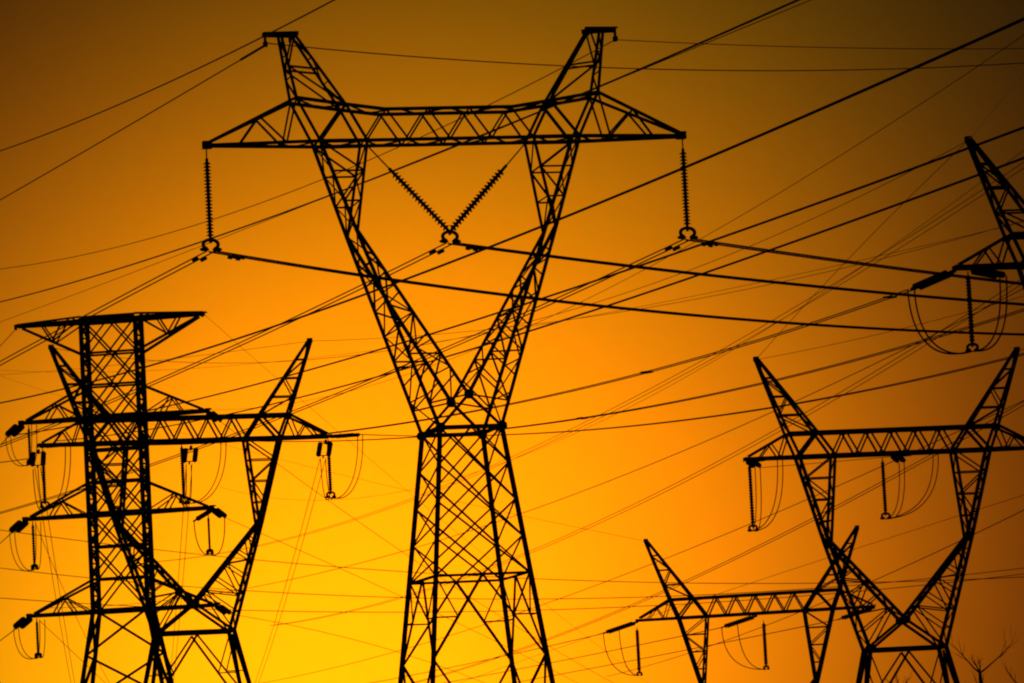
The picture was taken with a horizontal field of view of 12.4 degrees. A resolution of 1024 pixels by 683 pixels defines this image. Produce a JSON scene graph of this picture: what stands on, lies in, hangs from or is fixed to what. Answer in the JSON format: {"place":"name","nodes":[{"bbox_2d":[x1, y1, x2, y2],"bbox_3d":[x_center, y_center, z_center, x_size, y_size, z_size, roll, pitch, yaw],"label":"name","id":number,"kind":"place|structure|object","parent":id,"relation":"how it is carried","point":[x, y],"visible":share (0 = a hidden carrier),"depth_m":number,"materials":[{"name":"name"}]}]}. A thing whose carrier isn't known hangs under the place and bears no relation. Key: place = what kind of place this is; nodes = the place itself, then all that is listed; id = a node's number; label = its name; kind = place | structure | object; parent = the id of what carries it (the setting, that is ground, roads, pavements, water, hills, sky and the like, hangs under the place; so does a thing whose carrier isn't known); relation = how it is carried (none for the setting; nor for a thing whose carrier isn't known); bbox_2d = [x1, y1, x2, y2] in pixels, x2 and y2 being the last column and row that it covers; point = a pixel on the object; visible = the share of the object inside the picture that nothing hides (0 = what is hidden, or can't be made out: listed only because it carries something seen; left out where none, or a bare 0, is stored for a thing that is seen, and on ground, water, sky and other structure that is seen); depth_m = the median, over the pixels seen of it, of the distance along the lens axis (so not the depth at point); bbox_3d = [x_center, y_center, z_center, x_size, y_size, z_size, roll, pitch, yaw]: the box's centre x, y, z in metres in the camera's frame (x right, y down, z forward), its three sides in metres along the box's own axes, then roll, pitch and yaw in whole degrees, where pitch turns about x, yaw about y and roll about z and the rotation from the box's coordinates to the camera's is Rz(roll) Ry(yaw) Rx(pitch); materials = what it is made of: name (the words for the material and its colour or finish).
{"place":"outdoors","nodes":[
{"label":"outdoors","id":0,"kind":"place"},
{"bbox_2d":[0,457,34,462],"bbox_3d":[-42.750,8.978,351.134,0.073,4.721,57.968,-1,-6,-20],"label":"overhead wire","id":1,"kind":"object","parent":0,"point":[16,460],"visible":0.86,"depth_m":328.27,"materials":[{"name":"metal"}]},
{"bbox_2d":[30,449,45,468],"bbox_3d":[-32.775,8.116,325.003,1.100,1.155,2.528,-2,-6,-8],"label":"strain insulator","id":2,"kind":"object","parent":1,"relation":"attached to","point":[34,453],"visible":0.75,"depth_m":324.48,"materials":[{"name":"brown ceramic"}]},
{"bbox_2d":[35,467,74,682],"bbox_3d":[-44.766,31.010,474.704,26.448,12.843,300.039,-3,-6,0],"label":"conductor bundle","id":3,"kind":"object","parent":2,"relation":"attached to","point":[52,576],"visible":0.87,"depth_m":388.39,"materials":[{"name":"metal"}]},
{"bbox_2d":[0,0,334,150],"bbox_3d":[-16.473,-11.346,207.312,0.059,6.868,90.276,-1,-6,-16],"label":"overhead wire","id":4,"kind":"object","parent":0,"point":[178,77],"visible":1,"depth_m":198.31,"materials":[{"name":"metal"}]},
{"bbox_2d":[0,0,799,301],"bbox_3d":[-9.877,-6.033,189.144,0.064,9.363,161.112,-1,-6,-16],"label":"overhead wire","id":5,"kind":"object","parent":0,"point":[685,49],"visible":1,"depth_m":159.18,"materials":[{"name":"metal"}]},
{"bbox_2d":[1,0,810,321],"bbox_3d":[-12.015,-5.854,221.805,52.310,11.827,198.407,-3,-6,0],"label":"overhead wire","id":6,"kind":"object","parent":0,"point":[427,156],"visible":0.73,"depth_m":185.79,"materials":[{"name":"metal"}]},
{"bbox_2d":[1,530,1020,583],"bbox_3d":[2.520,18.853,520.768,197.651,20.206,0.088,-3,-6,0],"label":"overhead wire","id":7,"kind":"object","parent":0,"point":[535,578],"visible":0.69,"depth_m":519.93,"materials":[{"name":"metal"}]},
{"bbox_2d":[0,17,1023,403],"bbox_3d":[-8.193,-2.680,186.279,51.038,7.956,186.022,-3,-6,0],"label":"overhead wire","id":8,"kind":"object","parent":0,"point":[590,205],"visible":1,"depth_m":143.55,"materials":[{"name":"metal"}]},
{"bbox_2d":[1,568,1022,598],"bbox_3d":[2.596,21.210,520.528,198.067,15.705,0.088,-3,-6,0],"label":"overhead wire","id":9,"kind":"object","parent":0,"point":[556,598],"visible":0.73,"depth_m":519.79,"materials":[{"name":"metal"}]},
{"bbox_2d":[0,0,1023,682],"label":"sky","id":10,"kind":"structure","parent":0,"point":[63,63],"materials":[{"name":"orange"}]},
{"bbox_2d":[2,574,1022,612],"bbox_3d":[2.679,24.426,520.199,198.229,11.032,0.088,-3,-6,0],"label":"overhead wire","id":11,"kind":"object","parent":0,"point":[522,610],"visible":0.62,"depth_m":519.69,"materials":[{"name":"metal"}]},
{"bbox_2d":[5,222,1022,371],"bbox_3d":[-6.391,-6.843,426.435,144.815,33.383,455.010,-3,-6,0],"label":"overhead wire","id":12,"kind":"object","parent":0,"point":[598,314],"visible":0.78,"depth_m":368.42,"materials":[{"name":"metal"}]},
{"bbox_2d":[54,288,1022,607],"bbox_3d":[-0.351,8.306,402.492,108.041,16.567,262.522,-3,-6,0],"label":"overhead wire","id":13,"kind":"object","parent":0,"point":[640,468],"visible":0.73,"depth_m":376.45,"materials":[{"name":"metal"}]},
{"bbox_2d":[445,627,720,682],"bbox_3d":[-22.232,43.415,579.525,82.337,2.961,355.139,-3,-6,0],"label":"overhead wire","id":14,"kind":"object","parent":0,"point":[586,655],"visible":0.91,"depth_m":448.14,"materials":[{"name":"metal"}]},
{"bbox_2d":[721,615,756,627],"bbox_3d":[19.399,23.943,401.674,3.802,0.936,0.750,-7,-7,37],"label":"strain insulator","id":15,"kind":"object","parent":14,"relation":"attached to","point":[737,622],"visible":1,"depth_m":401.44,"materials":[{"name":"brown ceramic"}]},
{"bbox_2d":[158,162,1023,561],"bbox_3d":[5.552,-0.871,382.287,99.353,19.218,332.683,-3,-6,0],"label":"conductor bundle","id":16,"kind":"object","parent":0,"point":[658,384],"visible":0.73,"depth_m":356.90,"materials":[{"name":"metal"}]},
{"bbox_2d":[170,35,1023,409],"bbox_3d":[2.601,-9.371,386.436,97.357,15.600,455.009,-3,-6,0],"label":"overhead wire","id":17,"kind":"object","parent":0,"point":[710,233],"visible":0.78,"depth_m":321.88,"materials":[{"name":"metal"}]},
{"bbox_2d":[218,150,1023,499],"bbox_3d":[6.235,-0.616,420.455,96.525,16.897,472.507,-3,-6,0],"label":"overhead wire","id":18,"kind":"object","parent":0,"point":[714,360],"visible":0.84,"depth_m":368.23,"materials":[{"name":"metal"}]},
{"bbox_2d":[264,400,1023,682],"bbox_3d":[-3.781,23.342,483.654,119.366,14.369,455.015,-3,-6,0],"label":"overhead wire","id":19,"kind":"object","parent":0,"point":[667,557],"visible":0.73,"depth_m":411.59,"materials":[{"name":"metal"}]},
{"bbox_2d":[269,280,1019,625],"bbox_3d":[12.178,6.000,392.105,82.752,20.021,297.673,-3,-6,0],"label":"conductor bundle","id":20,"kind":"object","parent":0,"point":[693,474],"visible":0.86,"depth_m":378.92,"materials":[{"name":"metal"}]},
{"bbox_2d":[416,401,1023,682],"bbox_3d":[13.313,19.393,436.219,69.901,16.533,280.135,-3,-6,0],"label":"conductor bundle","id":21,"kind":"object","parent":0,"point":[738,555],"visible":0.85,"depth_m":408.56,"materials":[{"name":"metal"}]},
{"bbox_2d":[460,495,1022,682],"bbox_3d":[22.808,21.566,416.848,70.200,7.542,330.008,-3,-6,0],"label":"overhead wire","id":22,"kind":"object","parent":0,"point":[779,573],"visible":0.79,"depth_m":406.39,"materials":[{"name":"metal"}]},
{"bbox_2d":[607,510,1023,676],"bbox_3d":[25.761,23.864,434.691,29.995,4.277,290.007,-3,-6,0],"label":"overhead wire","id":23,"kind":"object","parent":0,"point":[850,590],"visible":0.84,"depth_m":390.70,"materials":[{"name":"metal"}]},
{"label":"ground","id":24,"kind":"structure","parent":0,"visible":0},
{"bbox_2d":[14,311,220,682],"bbox_3d":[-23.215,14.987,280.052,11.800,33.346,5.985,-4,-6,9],"label":"lattice mast","id":25,"kind":"object","parent":24,"relation":"on","point":[145,511],"visible":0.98,"depth_m":280.58,"materials":[{"name":"metal"}]},
{"bbox_2d":[5,424,24,437],"bbox_3d":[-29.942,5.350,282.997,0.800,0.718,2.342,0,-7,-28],"label":"strain insulator","id":26,"kind":"object","parent":25,"relation":"attached to","point":[14,430],"visible":1,"depth_m":282.69,"materials":[{"name":"brown ceramic"}]},
{"bbox_2d":[9,520,28,533],"bbox_3d":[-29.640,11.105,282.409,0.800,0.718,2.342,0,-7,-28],"label":"strain insulator","id":27,"kind":"object","parent":25,"relation":"attached to","point":[18,526],"visible":1,"depth_m":282.07,"materials":[{"name":"brown ceramic"}]},
{"bbox_2d":[13,617,32,629],"bbox_3d":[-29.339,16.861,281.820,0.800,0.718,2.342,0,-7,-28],"label":"strain insulator","id":28,"kind":"object","parent":25,"relation":"attached to","point":[22,622],"visible":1,"depth_m":281.51,"materials":[{"name":"brown ceramic"}]},
{"bbox_2d":[26,425,33,464],"bbox_3d":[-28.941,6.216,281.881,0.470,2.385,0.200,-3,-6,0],"label":"insulator string","id":29,"kind":"object","parent":25,"relation":"hanging from","point":[29,453],"visible":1,"depth_m":281.79,"materials":[{"name":"brown ceramic"}]},
{"bbox_2d":[31,522,38,569],"bbox_3d":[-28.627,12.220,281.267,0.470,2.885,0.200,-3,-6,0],"label":"insulator string","id":30,"kind":"object","parent":25,"relation":"hanging from","point":[33,551],"visible":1,"depth_m":281.19,"materials":[{"name":"brown ceramic"}]},
{"bbox_2d":[34,618,41,657],"bbox_3d":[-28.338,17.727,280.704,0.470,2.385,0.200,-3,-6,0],"label":"insulator string","id":31,"kind":"object","parent":25,"relation":"hanging from","point":[37,646],"visible":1,"depth_m":280.62,"materials":[{"name":"brown ceramic"}]},
{"bbox_2d":[193,508,213,521],"bbox_3d":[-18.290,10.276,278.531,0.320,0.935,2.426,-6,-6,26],"label":"strain insulator","id":32,"kind":"object","parent":25,"relation":"attached to","point":[203,514],"visible":1,"depth_m":278.43,"materials":[{"name":"brown ceramic"}]},
{"bbox_2d":[206,515,213,554],"bbox_3d":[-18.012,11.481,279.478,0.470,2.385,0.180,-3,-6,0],"label":"insulator string","id":33,"kind":"object","parent":25,"relation":"hanging from","point":[209,542],"visible":1,"depth_m":279.40,"materials":[{"name":"brown ceramic"}]},
{"bbox_2d":[206,410,222,421],"bbox_3d":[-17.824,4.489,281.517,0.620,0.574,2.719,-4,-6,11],"label":"strain insulator","id":34,"kind":"object","parent":25,"relation":"attached to","point":[214,416],"visible":1,"depth_m":281.20,"materials":[{"name":"brown ceramic"}]},
{"bbox_2d":[221,422,612,682],"bbox_3d":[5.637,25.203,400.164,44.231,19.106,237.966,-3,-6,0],"label":"overhead wire","id":35,"kind":"object","parent":34,"relation":"attached to","point":[388,542],"visible":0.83,"depth_m":321.17,"materials":[{"name":"metal"}]},
{"bbox_2d":[211,507,226,517],"bbox_3d":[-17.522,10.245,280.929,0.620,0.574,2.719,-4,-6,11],"label":"strain insulator","id":36,"kind":"object","parent":25,"relation":"attached to","point":[218,512],"visible":1,"depth_m":280.63,"materials":[{"name":"brown ceramic"}]},
{"bbox_2d":[226,518,576,682],"bbox_3d":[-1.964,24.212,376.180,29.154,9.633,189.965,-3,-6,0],"label":"overhead wire","id":37,"kind":"object","parent":36,"relation":"attached to","point":[377,585],"visible":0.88,"depth_m":324.10,"materials":[{"name":"metal"}]},
{"bbox_2d":[215,604,231,614],"bbox_3d":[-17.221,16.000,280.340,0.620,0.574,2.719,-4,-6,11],"label":"strain insulator","id":38,"kind":"object","parent":25,"relation":"attached to","point":[223,609],"visible":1,"depth_m":279.91,"materials":[{"name":"brown ceramic"}]},
{"bbox_2d":[231,614,482,682],"bbox_3d":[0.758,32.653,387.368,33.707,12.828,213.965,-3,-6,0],"label":"overhead wire","id":39,"kind":"object","parent":38,"relation":"attached to","point":[352,639],"visible":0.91,"depth_m":316.53,"materials":[{"name":"metal"}]},
{"bbox_2d":[0,243,453,446],"bbox_3d":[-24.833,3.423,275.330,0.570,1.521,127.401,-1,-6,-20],"label":"conductor bundle","id":40,"kind":"object","parent":25,"relation":"attached to","point":[434,251],"visible":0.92,"depth_m":247.98,"materials":[{"name":"metal"}]},
{"bbox_2d":[204,314,647,682],"bbox_3d":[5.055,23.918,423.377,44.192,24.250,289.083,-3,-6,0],"label":"earth wire","id":41,"kind":"object","parent":25,"relation":"attached to","point":[390,476],"visible":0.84,"depth_m":331.96,"materials":[{"name":"metal"}]},
{"bbox_2d":[18,126,1023,434],"bbox_3d":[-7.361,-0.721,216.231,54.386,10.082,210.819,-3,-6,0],"label":"overhead wire","id":42,"kind":"object","parent":25,"relation":"attached to","point":[612,274],"visible":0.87,"depth_m":168.58,"materials":[{"name":"metal"}]},
{"bbox_2d":[37,338,331,682],"bbox_3d":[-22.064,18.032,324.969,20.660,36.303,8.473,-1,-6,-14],"label":"transmission tower","id":43,"kind":"structure","parent":24,"relation":"on","point":[161,571],"depth_m":325.59,"materials":[{"name":"metal"}]},
{"bbox_2d":[39,448,49,507],"bbox_3d":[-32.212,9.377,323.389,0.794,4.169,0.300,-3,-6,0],"label":"insulator string","id":44,"kind":"object","parent":43,"relation":"hanging from","point":[44,494],"visible":0.97,"depth_m":323.28,"materials":[{"name":"brown ceramic"}]},
{"bbox_2d":[39,442,68,447],"bbox_3d":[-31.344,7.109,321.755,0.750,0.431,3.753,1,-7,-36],"label":"strain insulator","id":45,"kind":"object","parent":43,"relation":"attached to","point":[53,445],"visible":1,"depth_m":321.33,"materials":[{"name":"brown ceramic"}]},
{"bbox_2d":[65,289,912,445],"bbox_3d":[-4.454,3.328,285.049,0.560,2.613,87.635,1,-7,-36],"label":"conductor bundle","id":46,"kind":"object","parent":45,"relation":"attached to","point":[651,371],"visible":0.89,"depth_m":272.34,"materials":[{"name":"metal"}]},
{"bbox_2d":[52,445,70,508],"bbox_3d":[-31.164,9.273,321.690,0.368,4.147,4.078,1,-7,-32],"label":"jumper loop","id":47,"kind":"object","parent":46,"relation":"hanging from","point":[64,473],"visible":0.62,"depth_m":320.30,"materials":[{"name":"metal"}]},
{"bbox_2d":[178,443,189,502],"bbox_3d":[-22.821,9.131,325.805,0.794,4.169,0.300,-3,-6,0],"label":"insulator string","id":48,"kind":"object","parent":43,"relation":"hanging from","point":[182,473],"visible":0.83,"depth_m":325.71,"materials":[{"name":"brown ceramic"}]},
{"bbox_2d":[183,445,197,464],"bbox_3d":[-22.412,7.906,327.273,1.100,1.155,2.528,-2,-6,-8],"label":"strain insulator","id":49,"kind":"object","parent":43,"relation":"attached to","point":[195,456],"visible":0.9,"depth_m":327.06,"materials":[{"name":"brown ceramic"}]},
{"bbox_2d":[171,464,190,679],"bbox_3d":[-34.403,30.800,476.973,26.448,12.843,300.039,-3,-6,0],"label":"conductor bundle","id":50,"kind":"object","parent":49,"relation":"attached to","point":[179,567],"visible":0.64,"depth_m":384.94,"materials":[{"name":"metal"}]},
{"bbox_2d":[193,439,222,442],"bbox_3d":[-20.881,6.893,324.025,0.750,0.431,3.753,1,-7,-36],"label":"strain insulator","id":51,"kind":"object","parent":43,"relation":"attached to","point":[203,441],"visible":0.69,"depth_m":323.77,"materials":[{"name":"brown ceramic"}]},
{"bbox_2d":[223,308,1023,441],"bbox_3d":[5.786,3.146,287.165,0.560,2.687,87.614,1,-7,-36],"label":"conductor bundle","id":52,"kind":"object","parent":51,"relation":"attached to","point":[582,418],"visible":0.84,"depth_m":277.81,"materials":[{"name":"metal"}]},
{"bbox_2d":[185,440,226,503],"bbox_3d":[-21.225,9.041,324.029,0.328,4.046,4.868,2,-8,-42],"label":"jumper loop","id":53,"kind":"object","parent":52,"relation":"hanging from","point":[215,479],"visible":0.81,"depth_m":322.85,"materials":[{"name":"metal"}]},
{"bbox_2d":[316,439,332,458],"bbox_3d":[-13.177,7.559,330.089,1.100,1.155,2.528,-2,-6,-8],"label":"strain insulator","id":54,"kind":"object","parent":43,"relation":"attached to","point":[319,449],"visible":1,"depth_m":329.69,"materials":[{"name":"brown ceramic"}]},
{"bbox_2d":[255,458,325,682],"bbox_3d":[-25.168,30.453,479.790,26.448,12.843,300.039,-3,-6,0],"label":"conductor bundle","id":55,"kind":"object","parent":54,"relation":"attached to","point":[292,561],"visible":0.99,"depth_m":391.05,"materials":[{"name":"metal"}]},
{"bbox_2d":[325,439,336,497],"bbox_3d":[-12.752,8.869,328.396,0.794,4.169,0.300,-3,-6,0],"label":"insulator string","id":56,"kind":"object","parent":43,"relation":"hanging from","point":[330,491],"visible":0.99,"depth_m":328.27,"materials":[{"name":"brown ceramic"}]},
{"bbox_2d":[329,433,359,438],"bbox_3d":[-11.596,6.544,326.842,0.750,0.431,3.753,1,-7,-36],"label":"strain insulator","id":57,"kind":"object","parent":43,"relation":"attached to","point":[346,435],"visible":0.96,"depth_m":326.44,"materials":[{"name":"brown ceramic"}]},
{"bbox_2d":[357,353,1023,435],"bbox_3d":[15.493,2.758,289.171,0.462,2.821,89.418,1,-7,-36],"label":"conductor bundle","id":58,"kind":"object","parent":57,"relation":"attached to","point":[767,407],"visible":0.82,"depth_m":287.16,"materials":[{"name":"metal"}]},
{"bbox_2d":[330,435,362,498],"bbox_3d":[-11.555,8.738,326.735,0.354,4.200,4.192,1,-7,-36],"label":"jumper loop","id":59,"kind":"object","parent":58,"relation":"hanging from","point":[354,472],"visible":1,"depth_m":325.61,"materials":[{"name":"metal"}]},
{"bbox_2d":[57,157,1023,440],"bbox_3d":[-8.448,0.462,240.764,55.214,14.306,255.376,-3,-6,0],"label":"overhead wire","id":60,"kind":"object","parent":43,"relation":"attached to","point":[649,291],"visible":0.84,"depth_m":171.88,"materials":[{"name":"metal"}]},
{"bbox_2d":[202,26,686,682],"bbox_3d":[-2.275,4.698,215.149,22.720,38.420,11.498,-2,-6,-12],"label":"transmission tower","id":61,"kind":"structure","parent":24,"relation":"on","point":[500,426],"depth_m":216.07,"materials":[{"name":"metal"}]},
{"bbox_2d":[0,45,263,199],"bbox_3d":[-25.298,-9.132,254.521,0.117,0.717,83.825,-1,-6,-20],"label":"earth wire","id":62,"kind":"object","parent":61,"relation":"attached to","point":[251,53],"visible":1,"depth_m":233.83,"materials":[{"name":"metal"}]},
{"bbox_2d":[200,149,221,250],"bbox_3d":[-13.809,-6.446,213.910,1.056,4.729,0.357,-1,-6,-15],"label":"insulator string","id":63,"kind":"object","parent":61,"relation":"hanging from","point":[208,205],"visible":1,"depth_m":213.78,"materials":[{"name":"brown ceramic"}]},
{"bbox_2d":[0,251,211,365],"bbox_3d":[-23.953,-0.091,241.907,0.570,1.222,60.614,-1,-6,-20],"label":"conductor bundle","id":64,"kind":"object","parent":63,"relation":"hanging from","point":[196,259],"visible":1,"depth_m":229.07,"materials":[{"name":"metal"}]},
{"bbox_2d":[208,250,1023,335],"bbox_3d":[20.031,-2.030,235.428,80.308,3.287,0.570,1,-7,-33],"label":"conductor bundle","id":65,"kind":"object","parent":63,"relation":"hanging from","point":[237,257],"visible":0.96,"depth_m":225.15,"materials":[{"name":"metal"}]},
{"bbox_2d":[2,41,612,268],"bbox_3d":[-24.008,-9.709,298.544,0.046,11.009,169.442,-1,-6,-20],"label":"earth wire","id":66,"kind":"object","parent":61,"relation":"attached to","point":[316,181],"visible":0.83,"depth_m":265.58,"materials":[{"name":"metal"}]},
{"bbox_2d":[368,146,460,242],"bbox_3d":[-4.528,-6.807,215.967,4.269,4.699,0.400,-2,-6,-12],"label":"insulator string","id":67,"kind":"object","parent":61,"relation":"hanging from","point":[431,212],"visible":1,"depth_m":215.91,"materials":[{"name":"brown ceramic"}]},
{"bbox_2d":[450,141,527,230],"bbox_3d":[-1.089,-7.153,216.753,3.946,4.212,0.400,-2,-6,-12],"label":"insulator string","id":68,"kind":"object","parent":67,"relation":"attached to","point":[478,197],"visible":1,"depth_m":216.53,"materials":[{"name":"brown ceramic"}]},
{"bbox_2d":[268,43,1023,70],"bbox_3d":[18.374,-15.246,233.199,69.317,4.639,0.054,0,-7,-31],"label":"earth wire","id":69,"kind":"object","parent":61,"relation":"attached to","point":[646,68],"visible":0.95,"depth_m":226.06,"materials":[{"name":"metal"}]},
{"bbox_2d":[677,139,698,238],"bbox_3d":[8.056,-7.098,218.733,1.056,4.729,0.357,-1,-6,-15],"label":"insulator string","id":70,"kind":"object","parent":61,"relation":"hanging from","point":[687,227],"visible":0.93,"depth_m":218.59,"materials":[{"name":"brown ceramic"}]},
{"bbox_2d":[0,239,690,513],"bbox_3d":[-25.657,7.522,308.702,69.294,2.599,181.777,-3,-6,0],"label":"conductor bundle","id":71,"kind":"object","parent":70,"relation":"hanging from","point":[670,247],"visible":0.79,"depth_m":261.09,"materials":[{"name":"metal"}]},
{"bbox_2d":[685,238,1023,285],"bbox_3d":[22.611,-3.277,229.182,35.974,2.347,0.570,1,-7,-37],"label":"conductor bundle","id":72,"kind":"object","parent":70,"relation":"hanging from","point":[714,243],"visible":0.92,"depth_m":224.46,"materials":[{"name":"metal"}]},
{"bbox_2d":[447,242,1023,305],"bbox_3d":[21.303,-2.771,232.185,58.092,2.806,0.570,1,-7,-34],"label":"conductor bundle","id":73,"kind":"object","parent":61,"relation":"attached to","point":[473,247],"visible":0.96,"depth_m":224.97,"materials":[{"name":"metal"}]},
{"bbox_2d":[618,39,1023,48],"bbox_3d":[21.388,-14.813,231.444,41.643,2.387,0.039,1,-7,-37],"label":"earth wire","id":74,"kind":"object","parent":61,"relation":"attached to","point":[823,47],"visible":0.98,"depth_m":226.58,"materials":[{"name":"metal"}]},
{"bbox_2d":[635,525,876,682],"bbox_3d":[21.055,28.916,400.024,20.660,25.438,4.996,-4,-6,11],"label":"transmission tower","id":75,"kind":"structure","parent":24,"relation":"on","point":[805,610],"depth_m":400.49,"materials":[{"name":"metal"}]},
{"bbox_2d":[2,376,642,540],"bbox_3d":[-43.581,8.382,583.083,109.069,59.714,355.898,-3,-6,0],"label":"earth wire","id":76,"kind":"object","parent":75,"relation":"attached to","point":[361,479],"visible":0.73,"depth_m":486.50,"materials":[{"name":"metal"}]},
{"bbox_2d":[603,621,637,633],"bbox_3d":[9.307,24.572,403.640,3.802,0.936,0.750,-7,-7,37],"label":"strain insulator","id":77,"kind":"object","parent":75,"relation":"attached to","point":[619,627],"visible":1,"depth_m":403.44,"materials":[{"name":"brown ceramic"}]},
{"bbox_2d":[372,633,602,682],"bbox_3d":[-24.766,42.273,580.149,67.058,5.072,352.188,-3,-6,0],"label":"overhead wire","id":78,"kind":"object","parent":77,"relation":"attached to","point":[498,657],"visible":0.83,"depth_m":453.21,"materials":[{"name":"metal"}]},
{"bbox_2d":[635,629,642,675],"bbox_3d":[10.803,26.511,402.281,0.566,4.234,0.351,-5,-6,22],"label":"insulator string","id":79,"kind":"object","parent":75,"relation":"hanging from","point":[637,637],"visible":1,"depth_m":402.16,"materials":[{"name":"brown ceramic"}]},
{"bbox_2d":[762,620,769,669],"bbox_3d":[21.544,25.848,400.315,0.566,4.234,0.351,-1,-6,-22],"label":"insulator string","id":80,"kind":"object","parent":75,"relation":"hanging from","point":[765,653],"visible":1,"depth_m":400.18,"materials":[{"name":"brown ceramic"}]},
{"bbox_2d":[838,606,874,619],"bbox_3d":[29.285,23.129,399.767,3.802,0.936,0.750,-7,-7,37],"label":"strain insulator","id":81,"kind":"object","parent":75,"relation":"attached to","point":[845,617],"visible":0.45,"depth_m":399.80,"materials":[{"name":"brown ceramic"}]},
{"bbox_2d":[521,619,837,681],"bbox_3d":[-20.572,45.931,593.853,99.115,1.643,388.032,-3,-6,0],"label":"overhead wire","id":82,"kind":"object","parent":81,"relation":"attached to","point":[683,650],"visible":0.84,"depth_m":447.51,"materials":[{"name":"metal"}]},
{"bbox_2d":[743,347,1023,682],"bbox_3d":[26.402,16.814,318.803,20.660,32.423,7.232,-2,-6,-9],"label":"transmission tower","id":83,"kind":"structure","parent":24,"relation":"on","point":[869,650],"depth_m":319.17,"materials":[{"name":"metal"}]},
{"bbox_2d":[747,463,758,531],"bbox_3d":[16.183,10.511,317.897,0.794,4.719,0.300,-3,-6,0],"label":"insulator string","id":84,"kind":"object","parent":83,"relation":"hanging from","point":[750,482],"visible":1,"depth_m":317.78,"materials":[{"name":"brown ceramic"}]},
{"bbox_2d":[752,467,761,531],"bbox_3d":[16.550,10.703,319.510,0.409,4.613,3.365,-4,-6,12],"label":"jumper loop","id":85,"kind":"object","parent":84,"relation":"hanging from","point":[756,497],"visible":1,"depth_m":320.81,"materials":[{"name":"metal"}]},
{"bbox_2d":[752,458,782,531],"bbox_3d":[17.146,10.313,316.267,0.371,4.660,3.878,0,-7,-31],"label":"jumper loop","id":86,"kind":"object","parent":84,"relation":"hanging from","point":[775,498],"visible":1,"depth_m":315.08,"materials":[{"name":"metal"}]},
{"bbox_2d":[759,145,962,355],"bbox_3d":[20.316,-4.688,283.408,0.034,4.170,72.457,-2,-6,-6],"label":"earth wire","id":87,"kind":"object","parent":83,"relation":"attached to","point":[859,247],"visible":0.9,"depth_m":280.54,"materials":[{"name":"metal"}]},
{"bbox_2d":[880,458,890,519],"bbox_3d":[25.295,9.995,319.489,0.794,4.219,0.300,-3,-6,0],"label":"insulator string","id":88,"kind":"object","parent":83,"relation":"hanging from","point":[885,510],"visible":1,"depth_m":319.37,"materials":[{"name":"brown ceramic"}]},
{"bbox_2d":[891,462,904,516],"bbox_3d":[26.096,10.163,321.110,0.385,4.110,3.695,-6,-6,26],"label":"jumper loop","id":89,"kind":"object","parent":88,"relation":"hanging from","point":[899,489],"visible":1,"depth_m":322.42,"materials":[{"name":"metal"}]},
{"bbox_2d":[885,452,938,518],"bbox_3d":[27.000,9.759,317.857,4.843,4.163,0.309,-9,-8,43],"label":"jumper loop","id":90,"kind":"object","parent":88,"relation":"hanging from","point":[924,494],"visible":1,"depth_m":316.91,"materials":[{"name":"metal"}]},
{"bbox_2d":[761,296,1022,358],"bbox_3d":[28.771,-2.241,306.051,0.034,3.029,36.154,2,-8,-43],"label":"earth wire","id":91,"kind":"object","parent":83,"relation":"attached to","point":[889,331],"visible":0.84,"depth_m":310.47,"materials":[{"name":"metal"}]},
{"bbox_2d":[944,628,1015,682],"bbox_3d":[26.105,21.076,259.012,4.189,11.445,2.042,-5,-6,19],"label":"bare tree","id":92,"kind":"object","parent":24,"relation":"on","point":[978,670],"visible":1,"depth_m":259.35,"materials":[{"name":"brown plant"}]},
{"bbox_2d":[952,136,1023,289],"bbox_3d":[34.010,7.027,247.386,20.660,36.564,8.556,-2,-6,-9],"label":"transmission tower","id":93,"kind":"structure","parent":24,"relation":"on","point":[1004,183],"depth_m":247.41,"materials":[{"name":"metal"}]},
{"bbox_2d":[54,143,962,362],"bbox_3d":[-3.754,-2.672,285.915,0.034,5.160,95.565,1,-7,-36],"label":"earth wire","id":94,"kind":"object","parent":93,"relation":"attached to","point":[601,300],"visible":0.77,"depth_m":270.85,"materials":[{"name":"metal"}]},
{"bbox_2d":[322,221,1021,340],"bbox_3d":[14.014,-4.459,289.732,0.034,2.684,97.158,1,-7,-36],"label":"earth wire","id":95,"kind":"object","parent":93,"relation":"attached to","point":[693,299],"visible":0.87,"depth_m":291.69,"materials":[{"name":"metal"}]},
{"bbox_2d":[910,270,955,290],"bbox_3d":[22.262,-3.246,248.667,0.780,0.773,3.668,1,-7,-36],"label":"strain insulator","id":96,"kind":"object","parent":93,"relation":"attached to","point":[928,282],"visible":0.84,"depth_m":248.62,"materials":[{"name":"brown ceramic"}]},
{"bbox_2d":[907,290,972,354],"bbox_3d":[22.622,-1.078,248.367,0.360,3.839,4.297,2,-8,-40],"label":"jumper loop","id":97,"kind":"object","parent":96,"relation":"hanging from","point":[942,349],"visible":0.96,"depth_m":249.12,"materials":[{"name":"metal"}]},
{"bbox_2d":[965,271,979,351],"bbox_3d":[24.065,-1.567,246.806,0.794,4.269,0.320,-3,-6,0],"label":"insulator string","id":98,"kind":"object","parent":93,"relation":"hanging from","point":[970,314],"visible":0.92,"depth_m":246.67,"materials":[{"name":"brown ceramic"}]},
{"bbox_2d":[973,276,1007,351],"bbox_3d":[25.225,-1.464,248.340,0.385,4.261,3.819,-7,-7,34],"label":"jumper loop","id":99,"kind":"object","parent":98,"relation":"hanging from","point":[984,347],"visible":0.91,"depth_m":249.36,"materials":[{"name":"metal"}]},
{"bbox_2d":[970,268,1005,278],"bbox_3d":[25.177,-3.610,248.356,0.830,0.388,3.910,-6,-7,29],"label":"strain insulator","id":100,"kind":"object","parent":93,"relation":"attached to","point":[988,273],"visible":1,"depth_m":247.85,"materials":[{"name":"brown ceramic"}]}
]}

